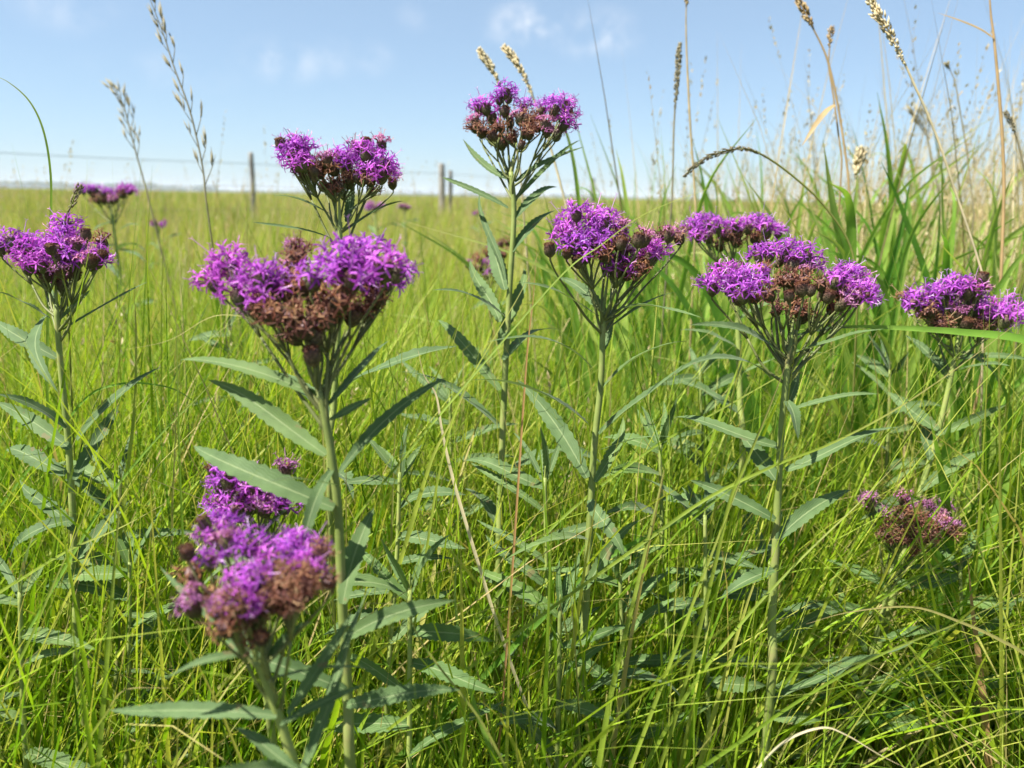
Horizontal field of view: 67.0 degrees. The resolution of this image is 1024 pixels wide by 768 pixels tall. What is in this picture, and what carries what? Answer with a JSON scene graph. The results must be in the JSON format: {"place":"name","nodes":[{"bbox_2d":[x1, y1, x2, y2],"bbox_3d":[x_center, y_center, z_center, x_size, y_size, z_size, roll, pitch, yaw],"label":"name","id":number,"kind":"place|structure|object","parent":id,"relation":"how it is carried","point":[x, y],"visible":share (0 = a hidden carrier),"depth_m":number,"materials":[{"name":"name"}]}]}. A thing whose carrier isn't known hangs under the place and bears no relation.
{"place":"outdoors","nodes":[
{"label":"outdoors","id":0,"kind":"place"},
{"bbox_2d":[0,0,1023,202],"label":"sky","id":1,"kind":"structure","parent":0,"point":[329,69],"materials":[{"name":"blue"}]},
{"bbox_2d":[19,188,1014,205],"bbox_3d":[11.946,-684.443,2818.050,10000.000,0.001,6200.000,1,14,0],"label":"ground","id":2,"kind":"structure","parent":0,"point":[414,195],"depth_m":758.18,"materials":[{"name":"green plant"}]},
{"bbox_2d":[25,442,56,592],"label":"ironweed","id":3,"kind":"object","parent":2,"relation":"on","point":[54,500],"visible":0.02,"depth_m":0.95,"materials":[{"name":"green plant"}]},
{"bbox_2d":[0,503,90,701],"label":"grass strand","id":4,"kind":"object","parent":2,"relation":"on","point":[20,659],"depth_m":0.47},
{"bbox_2d":[0,539,94,767],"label":"leafy plant","id":5,"kind":"object","parent":2,"relation":"on","point":[19,589],"visible":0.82,"depth_m":0.52,"materials":[{"name":"green plant"}]},
{"bbox_2d":[1,78,114,745],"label":"grass strand","id":6,"kind":"object","parent":2,"relation":"on","point":[47,344],"depth_m":0.62},
{"bbox_2d":[64,182,89,710],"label":"seed stalk","id":7,"kind":"object","parent":2,"relation":"on","point":[73,199],"visible":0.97,"depth_m":0.62,"materials":[{"name":"green plant"}]},
{"bbox_2d":[0,505,161,593],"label":"grass strand","id":8,"kind":"object","parent":2,"relation":"on","point":[27,575],"depth_m":0.50},
{"bbox_2d":[0,204,175,763],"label":"ironweed","id":9,"kind":"object","parent":2,"relation":"on","point":[66,246],"visible":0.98,"depth_m":0.58,"materials":[{"name":"green plant"}]},
{"bbox_2d":[0,382,210,507],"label":"grass strand","id":10,"kind":"object","parent":2,"relation":"on","point":[59,430],"depth_m":0.64},
{"bbox_2d":[96,473,121,767],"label":"grass strand","id":11,"kind":"object","parent":2,"relation":"on","point":[102,712],"depth_m":0.45},
{"bbox_2d":[70,687,151,767],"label":"grass strand","id":12,"kind":"object","parent":2,"relation":"on","point":[85,743],"depth_m":0.42},
{"bbox_2d":[45,508,180,767],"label":"leafy plant","id":13,"kind":"object","parent":2,"relation":"on","point":[86,584],"visible":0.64,"depth_m":0.58,"materials":[{"name":"green plant"}]},
{"bbox_2d":[3,368,224,677],"bbox_3d":[-0.365,0.317,0.612,0.316,0.683,0.066,2,14,5],"label":"grass strand","id":14,"kind":"object","parent":2,"relation":"on","point":[95,517],"depth_m":0.55},
{"bbox_2d":[72,178,156,431],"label":"ironweed","id":15,"kind":"object","parent":2,"relation":"on","point":[105,195],"visible":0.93,"depth_m":1.55,"materials":[{"name":"green plant"}]},
{"bbox_2d":[106,294,136,767],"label":"grass strand","id":16,"kind":"object","parent":2,"relation":"on","point":[126,484],"depth_m":0.60},
{"bbox_2d":[49,436,216,767],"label":"leafy plant","id":17,"kind":"object","parent":2,"relation":"on","point":[97,494],"visible":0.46,"depth_m":0.62,"materials":[{"name":"green plant"}]},
{"bbox_2d":[100,78,196,395],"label":"seed stalk","id":18,"kind":"object","parent":2,"relation":"on","point":[111,88],"visible":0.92,"depth_m":1.30,"materials":[{"name":"plant"}]},
{"bbox_2d":[145,217,180,294],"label":"ironweed","id":19,"kind":"object","parent":2,"relation":"on","point":[158,230],"visible":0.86,"depth_m":3.20,"materials":[{"name":"green plant"}]},
{"bbox_2d":[171,272,204,763],"bbox_3d":[-0.207,0.295,0.569,0.039,0.751,0.086,1,14,0],"label":"grass strand","id":20,"kind":"object","parent":2,"relation":"on","point":[187,619],"depth_m":0.50},
{"bbox_2d":[146,0,231,376],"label":"seed stalk","id":21,"kind":"object","parent":2,"relation":"on","point":[177,98],"visible":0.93,"depth_m":0.95,"materials":[{"name":"beige plant"}]},
{"bbox_2d":[126,315,342,702],"bbox_3d":[-0.155,0.313,0.554,0.165,0.726,0.081,-4,15,-21],"label":"grass strand","id":22,"kind":"object","parent":2,"relation":"on","point":[326,510],"depth_m":0.48},
{"bbox_2d":[186,311,285,451],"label":"leafy plant","id":23,"kind":"object","parent":2,"relation":"on","point":[209,334],"visible":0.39,"depth_m":1.00,"materials":[{"name":"green plant"}]},
{"bbox_2d":[111,496,374,767],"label":"ironweed","id":24,"kind":"object","parent":2,"relation":"on","point":[247,603],"visible":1,"depth_m":0.34,"materials":[{"name":"purple plant"}]},
{"bbox_2d":[0,152,594,220],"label":"wire fence","id":25,"kind":"object","parent":2,"relation":"on","point":[441,168],"visible":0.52,"depth_m":9.33,"materials":[{"name":"grey metal"}]},
{"bbox_2d":[197,448,403,745],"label":"ironweed","id":26,"kind":"object","parent":2,"relation":"on","point":[247,496],"visible":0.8,"depth_m":0.47,"materials":[{"name":"purple plant"}]},
{"bbox_2d":[182,214,458,767],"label":"ironweed","id":27,"kind":"object","parent":2,"relation":"on","point":[262,302],"visible":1,"depth_m":0.40,"materials":[{"name":"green plant"}]},
{"bbox_2d":[254,127,455,736],"bbox_3d":[-0.137,0.212,0.700,0.159,0.853,0.135,9,16,31],"label":"ironweed","id":28,"kind":"object","parent":2,"relation":"on","point":[305,168],"visible":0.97,"depth_m":0.62,"materials":[{"name":"purple plant"}]},
{"bbox_2d":[364,199,401,341],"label":"ironweed","id":29,"kind":"object","parent":2,"relation":"on","point":[369,206],"visible":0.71,"depth_m":2.60,"materials":[{"name":"green plant"}]},
{"bbox_2d":[324,425,464,767],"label":"leafy plant","id":30,"kind":"object","parent":2,"relation":"on","point":[386,456],"visible":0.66,"depth_m":0.58,"materials":[{"name":"green plant"}]},
{"bbox_2d":[333,393,464,767],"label":"grass strand","id":31,"kind":"object","parent":2,"relation":"on","point":[403,551],"depth_m":0.53},
{"bbox_2d":[310,534,504,767],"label":"leafy plant","id":32,"kind":"object","parent":2,"relation":"on","point":[448,633],"visible":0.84,"depth_m":0.50,"materials":[{"name":"green plant"}]},
{"bbox_2d":[395,202,420,302],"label":"ironweed","id":33,"kind":"object","parent":2,"relation":"on","point":[405,206],"visible":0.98,"depth_m":3.60,"materials":[{"name":"green plant"}]},
{"bbox_2d":[348,603,506,767],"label":"grass strand","id":34,"kind":"object","parent":2,"relation":"on","point":[474,712],"depth_m":0.42},
{"bbox_2d":[171,179,740,764],"bbox_3d":[-0.102,0.268,0.555,0.524,0.815,0.092,0,14,-6],"label":"grass strand","id":35,"kind":"object","parent":2,"relation":"on","point":[423,435],"depth_m":0.48},
{"bbox_2d":[401,361,527,759],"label":"leafy plant","id":36,"kind":"object","parent":2,"relation":"on","point":[443,392],"visible":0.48,"depth_m":0.80,"materials":[{"name":"green plant"}]},
{"bbox_2d":[390,253,538,767],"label":"grass strand","id":37,"kind":"object","parent":2,"relation":"on","point":[426,549],"depth_m":0.52},
{"bbox_2d":[454,523,499,767],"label":"grass strand","id":38,"kind":"object","parent":2,"relation":"on","point":[483,731],"depth_m":0.50},
{"bbox_2d":[468,210,493,265],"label":"ironweed","id":39,"kind":"object","parent":2,"relation":"on","point":[474,212],"visible":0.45,"depth_m":4.21,"materials":[{"name":"green plant"}]},
{"bbox_2d":[418,352,551,767],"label":"grass strand","id":40,"kind":"object","parent":2,"relation":"on","point":[478,563],"depth_m":0.55,"materials":[{"name":"plant"}]},
{"bbox_2d":[465,235,537,449],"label":"ironweed","id":41,"kind":"object","parent":2,"relation":"on","point":[501,242],"visible":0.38,"depth_m":1.35,"materials":[{"name":"green plant"}]},
{"bbox_2d":[408,76,600,743],"bbox_3d":[-0.013,0.183,0.732,0.165,0.899,0.198,14,19,42],"label":"ironweed","id":42,"kind":"object","parent":2,"relation":"on","point":[528,123],"visible":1,"depth_m":0.67,"materials":[{"name":"green plant"}]},
{"bbox_2d":[476,47,541,446],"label":"seed stalk","id":43,"kind":"object","parent":2,"relation":"on","point":[489,64],"visible":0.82,"depth_m":1.05,"materials":[{"name":"plant"}]},
{"bbox_2d":[0,180,1021,204],"bbox_3d":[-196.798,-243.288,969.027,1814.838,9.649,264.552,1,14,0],"label":"distant trees","id":44,"kind":"object","parent":2,"relation":"on","point":[26,184],"visible":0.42,"depth_m":866.40,"materials":[{"name":"green plant"}]},
{"bbox_2d":[0,150,1023,767],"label":"meadow grass","id":45,"kind":"structure","parent":2,"relation":"on","point":[52,706],"depth_m":0.72,"materials":[{"name":"green plant"}]},
{"bbox_2d":[0,0,1023,590],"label":"seeding grass","id":46,"kind":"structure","parent":2,"relation":"on","point":[978,210],"depth_m":2.19,"materials":[{"name":"plant"}]},
{"bbox_2d":[498,251,536,761],"bbox_3d":[-0.005,0.279,0.615,0.033,0.766,0.089,1,14,0],"label":"grass strand","id":47,"kind":"object","parent":2,"relation":"on","point":[514,536],"depth_m":0.54,"materials":[{"name":"plant"}]},
{"bbox_2d":[500,43,590,438],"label":"seed stalk","id":48,"kind":"object","parent":2,"relation":"on","point":[512,57],"visible":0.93,"depth_m":1.05,"materials":[{"name":"plant"}]},
{"bbox_2d":[465,428,627,767],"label":"leafy plant","id":49,"kind":"object","parent":2,"relation":"on","point":[494,464],"visible":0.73,"depth_m":0.63,"materials":[{"name":"green plant"}]},
{"bbox_2d":[472,553,630,767],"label":"leafy plant","id":50,"kind":"object","parent":2,"relation":"on","point":[586,708],"visible":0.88,"depth_m":0.55,"materials":[{"name":"green plant"}]},
{"bbox_2d":[465,192,669,440],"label":"grass clump","id":51,"kind":"object","parent":2,"relation":"on","point":[547,276],"visible":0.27,"depth_m":1.15,"materials":[{"name":"green plant"}]},
{"bbox_2d":[467,193,704,767],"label":"ironweed","id":52,"kind":"object","parent":2,"relation":"on","point":[621,263],"visible":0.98,"depth_m":0.56,"materials":[{"name":"green plant"}]},
{"bbox_2d":[384,455,791,767],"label":"grass strand","id":53,"kind":"object","parent":2,"relation":"on","point":[516,643],"depth_m":0.60},
{"bbox_2d":[358,335,858,757],"bbox_3d":[0.047,0.304,0.684,0.558,0.688,0.145,0,14,-6],"label":"grass strand","id":54,"kind":"object","parent":2,"relation":"on","point":[500,591],"depth_m":0.62},
{"bbox_2d":[533,533,711,767],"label":"leafy plant","id":55,"kind":"object","parent":2,"relation":"on","point":[650,584],"visible":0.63,"depth_m":0.60,"materials":[{"name":"green plant"}]},
{"bbox_2d":[595,471,663,767],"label":"grass strand","id":56,"kind":"object","parent":2,"relation":"on","point":[609,698],"depth_m":0.48},
{"bbox_2d":[393,281,880,569],"bbox_3d":[0.190,0.187,1.121,0.776,0.715,0.245,4,14,12],"label":"grass clump","id":57,"kind":"object","parent":2,"relation":"on","point":[678,344],"visible":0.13,"depth_m":1.03,"materials":[{"name":"green plant"}]},
{"bbox_2d":[602,398,724,766],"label":"leafy plant","id":58,"kind":"object","parent":2,"relation":"on","point":[663,434],"visible":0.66,"depth_m":0.66,"materials":[{"name":"green plant"}]},
{"bbox_2d":[652,42,682,454],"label":"seed stalk","id":59,"kind":"object","parent":2,"relation":"on","point":[678,61],"visible":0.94,"depth_m":1.00,"materials":[{"name":"plant"}]},
{"bbox_2d":[355,323,1016,757],"bbox_3d":[0.028,0.315,0.561,0.617,0.724,0.075,1,14,-2],"label":"grass strand","id":60,"kind":"object","parent":2,"relation":"on","point":[563,599],"depth_m":0.48},
{"bbox_2d":[629,471,744,767],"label":"grass strand","id":61,"kind":"object","parent":2,"relation":"on","point":[636,752],"depth_m":0.47},
{"bbox_2d":[684,0,696,397],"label":"seed stalk","id":62,"kind":"object","parent":2,"relation":"on","point":[689,112],"visible":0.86,"depth_m":1.00,"materials":[{"name":"plant"}]},
{"bbox_2d":[535,140,852,424],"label":"grass clump","id":63,"kind":"object","parent":2,"relation":"on","point":[702,294],"visible":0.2,"depth_m":1.25,"materials":[{"name":"green plant"}]},
{"bbox_2d":[390,193,1022,519],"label":"grass clump","id":64,"kind":"object","parent":2,"relation":"on","point":[576,320],"visible":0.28,"depth_m":1.07,"materials":[{"name":"green plant"}]},
{"bbox_2d":[636,466,783,764],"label":"leafy plant","id":65,"kind":"object","parent":2,"relation":"on","point":[733,560],"visible":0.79,"depth_m":0.60,"materials":[{"name":"green plant"}]},
{"bbox_2d":[656,340,765,726],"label":"leafy plant","id":66,"kind":"object","parent":2,"relation":"on","point":[723,380],"visible":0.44,"depth_m":0.86,"materials":[{"name":"green plant"}]},
{"bbox_2d":[399,169,1023,725],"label":"grass clump","id":67,"kind":"object","parent":2,"relation":"on","point":[719,315],"visible":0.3,"depth_m":0.89,"materials":[{"name":"green plant"}]},
{"bbox_2d":[527,215,899,582],"bbox_3d":[0.248,0.169,1.053,0.485,0.784,0.186,6,15,20],"label":"grass clump","id":68,"kind":"object","parent":2,"relation":"on","point":[651,315],"visible":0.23,"depth_m":1.03,"materials":[{"name":"green plant"}]},
{"bbox_2d":[658,347,791,767],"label":"grass strand","id":69,"kind":"object","parent":2,"relation":"on","point":[702,614],"depth_m":0.47},
{"bbox_2d":[501,101,971,490],"bbox_3d":[0.279,0.081,1.115,0.597,0.926,0.210,1,14,0],"label":"grass clump","id":70,"kind":"object","parent":2,"relation":"on","point":[690,246],"visible":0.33,"depth_m":1.03,"materials":[{"name":"green plant"}]},
{"bbox_2d":[489,167,1023,475],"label":"grass clump","id":71,"kind":"object","parent":2,"relation":"on","point":[1017,232],"visible":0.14,"depth_m":1.13,"materials":[{"name":"green plant"}]},
{"bbox_2d":[676,202,840,757],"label":"ironweed","id":72,"kind":"object","parent":2,"relation":"on","point":[701,223],"visible":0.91,"depth_m":0.79,"materials":[{"name":"green plant"}]},
{"bbox_2d":[691,509,845,767],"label":"leafy plant","id":73,"kind":"object","parent":2,"relation":"on","point":[812,617],"visible":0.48,"depth_m":0.64,"materials":[{"name":"green plant"}]},
{"bbox_2d":[682,145,857,616],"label":"seed stalk","id":74,"kind":"object","parent":2,"relation":"on","point":[710,155],"visible":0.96,"depth_m":0.78,"materials":[{"name":"plant"}]},
{"bbox_2d":[642,455,904,767],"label":"grass strand","id":75,"kind":"object","parent":2,"relation":"on","point":[686,695],"depth_m":0.50},
{"bbox_2d":[590,140,986,453],"bbox_3d":[0.412,0.035,1.378,0.639,0.898,0.223,2,14,5],"label":"grass clump","id":76,"kind":"object","parent":2,"relation":"on","point":[898,212],"visible":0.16,"depth_m":1.28,"materials":[{"name":"green plant"}]},
{"bbox_2d":[672,228,912,767],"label":"ironweed","id":77,"kind":"object","parent":2,"relation":"on","point":[845,288],"visible":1,"depth_m":0.52,"materials":[{"name":"green plant"}]},
{"bbox_2d":[639,294,998,710],"bbox_3d":[0.454,0.221,1.052,0.623,0.690,0.195,0,14,-6],"label":"grass clump","id":78,"kind":"object","parent":2,"relation":"on","point":[773,386],"visible":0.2,"depth_m":0.96,"materials":[{"name":"green plant"}]},
{"bbox_2d":[795,0,850,468],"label":"seed stalk","id":79,"kind":"object","parent":2,"relation":"on","point":[810,22],"visible":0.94,"depth_m":0.95,"materials":[{"name":"plant"}]},
{"bbox_2d":[757,727,904,767],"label":"grass strand","id":80,"kind":"object","parent":2,"relation":"on","point":[781,744],"depth_m":0.45,"materials":[{"name":"plant"}]},
{"bbox_2d":[825,25,842,435],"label":"seed stalk","id":81,"kind":"object","parent":2,"relation":"on","point":[830,32],"visible":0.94,"depth_m":0.96,"materials":[{"name":"plant"}]},
{"bbox_2d":[653,188,1023,679],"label":"grass clump","id":82,"kind":"object","parent":2,"relation":"on","point":[884,305],"visible":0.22,"depth_m":0.90,"materials":[{"name":"green plant"}]},
{"bbox_2d":[653,352,1023,767],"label":"grass clump","id":83,"kind":"object","parent":2,"relation":"on","point":[942,486],"visible":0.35,"depth_m":0.76,"materials":[{"name":"green plant"}]},
{"bbox_2d":[655,285,1023,652],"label":"grass clump","id":84,"kind":"object","parent":2,"relation":"on","point":[712,365],"visible":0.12,"depth_m":0.95,"materials":[{"name":"green plant"}]},
{"bbox_2d":[680,113,1023,343],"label":"grass clump","id":85,"kind":"object","parent":2,"relation":"on","point":[728,205],"visible":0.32,"depth_m":1.94,"materials":[{"name":"green plant"}]},
{"bbox_2d":[698,591,1022,767],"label":"grass strand","id":86,"kind":"object","parent":2,"relation":"on","point":[731,747],"depth_m":0.46},
{"bbox_2d":[853,144,867,260],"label":"seed stalk","id":87,"kind":"object","parent":2,"relation":"on","point":[859,156],"visible":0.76,"depth_m":1.10,"materials":[{"name":"plant"}]},
{"bbox_2d":[821,93,906,440],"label":"grass clump","id":88,"kind":"object","parent":2,"relation":"on","point":[883,225],"visible":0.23,"depth_m":1.18,"materials":[{"name":"green plant"}]},
{"bbox_2d":[714,504,1023,767],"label":"grass strand","id":89,"kind":"object","parent":2,"relation":"on","point":[787,680],"depth_m":0.56},
{"bbox_2d":[790,486,966,767],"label":"ironweed","id":90,"kind":"object","parent":2,"relation":"on","point":[900,530],"visible":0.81,"depth_m":0.69,"materials":[{"name":"green plant"}]},
{"bbox_2d":[735,162,1023,572],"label":"grass clump","id":91,"kind":"object","parent":2,"relation":"on","point":[920,257],"visible":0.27,"depth_m":1.02,"materials":[{"name":"green plant"}]},
{"bbox_2d":[743,141,1021,599],"bbox_3d":[0.443,0.135,1.021,0.302,0.873,0.248,1,14,0],"label":"grass clump","id":92,"kind":"object","parent":2,"relation":"on","point":[851,230],"visible":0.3,"depth_m":0.96,"materials":[{"name":"green plant"}]},
{"bbox_2d":[852,335,940,652],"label":"leafy plant","id":93,"kind":"object","parent":2,"relation":"on","point":[884,370],"visible":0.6,"depth_m":0.85,"materials":[{"name":"green plant"}]},
{"bbox_2d":[780,132,1023,288],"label":"grass clump","id":94,"kind":"object","parent":2,"relation":"on","point":[920,211],"visible":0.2,"depth_m":2.05,"materials":[{"name":"green plant"}]},
{"bbox_2d":[800,325,1023,343],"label":"grass strand","id":95,"kind":"object","parent":2,"relation":"on","point":[1019,338],"depth_m":0.55},
{"bbox_2d":[807,606,1023,654],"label":"grass strand","id":96,"kind":"object","parent":2,"relation":"on","point":[988,634],"depth_m":0.50},
{"bbox_2d":[810,157,1023,591],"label":"grass clump","id":97,"kind":"object","parent":2,"relation":"on","point":[860,373],"visible":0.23,"depth_m":0.94,"materials":[{"name":"green plant"}]},
{"bbox_2d":[905,102,941,270],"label":"seed stalk","id":98,"kind":"object","parent":2,"relation":"on","point":[910,112],"visible":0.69,"depth_m":1.50,"materials":[{"name":"beige plant"}]},
{"bbox_2d":[865,0,985,547],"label":"seed stalk","id":99,"kind":"object","parent":2,"relation":"on","point":[876,15],"visible":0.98,"depth_m":0.76,"materials":[{"name":"plant"}]},
{"bbox_2d":[845,267,1023,767],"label":"ironweed","id":100,"kind":"object","parent":2,"relation":"on","point":[956,294],"visible":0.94,"depth_m":0.72,"materials":[{"name":"green plant"}]},
{"bbox_2d":[887,348,1023,740],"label":"grass clump","id":101,"kind":"object","parent":2,"relation":"on","point":[953,412],"visible":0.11,"depth_m":0.84,"materials":[{"name":"green plant"}]},
{"bbox_2d":[888,224,1023,381],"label":"grass clump","id":102,"kind":"object","parent":2,"relation":"on","point":[1009,361],"visible":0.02,"depth_m":1.16,"materials":[{"name":"green plant"}]},
{"bbox_2d":[943,61,974,273],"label":"seed stalk","id":103,"kind":"object","parent":2,"relation":"on","point":[946,65],"visible":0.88,"depth_m":1.20,"materials":[{"name":"plant"}]},
{"bbox_2d":[895,529,1023,767],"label":"leafy plant","id":104,"kind":"object","parent":2,"relation":"on","point":[985,604],"visible":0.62,"depth_m":0.70,"materials":[{"name":"green plant"}]},
{"bbox_2d":[939,0,1005,485],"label":"seed stalk","id":105,"kind":"object","parent":2,"relation":"on","point":[1003,168],"visible":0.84,"depth_m":0.85,"materials":[{"name":"plant"}]},
{"bbox_2d":[968,562,992,767],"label":"grass strand","id":106,"kind":"object","parent":2,"relation":"on","point":[985,717],"depth_m":0.62,"materials":[{"name":"plant"}]},
{"bbox_2d":[1003,109,1023,353],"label":"seed stalk","id":107,"kind":"object","parent":2,"relation":"on","point":[1006,114],"visible":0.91,"depth_m":0.95,"materials":[{"name":"beige plant"}]},
{"bbox_2d":[538,114,1023,496],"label":"tall grass","id":108,"kind":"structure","parent":0,"point":[958,240],"depth_m":1.71,"materials":[{"name":"green plant"}]}
]}

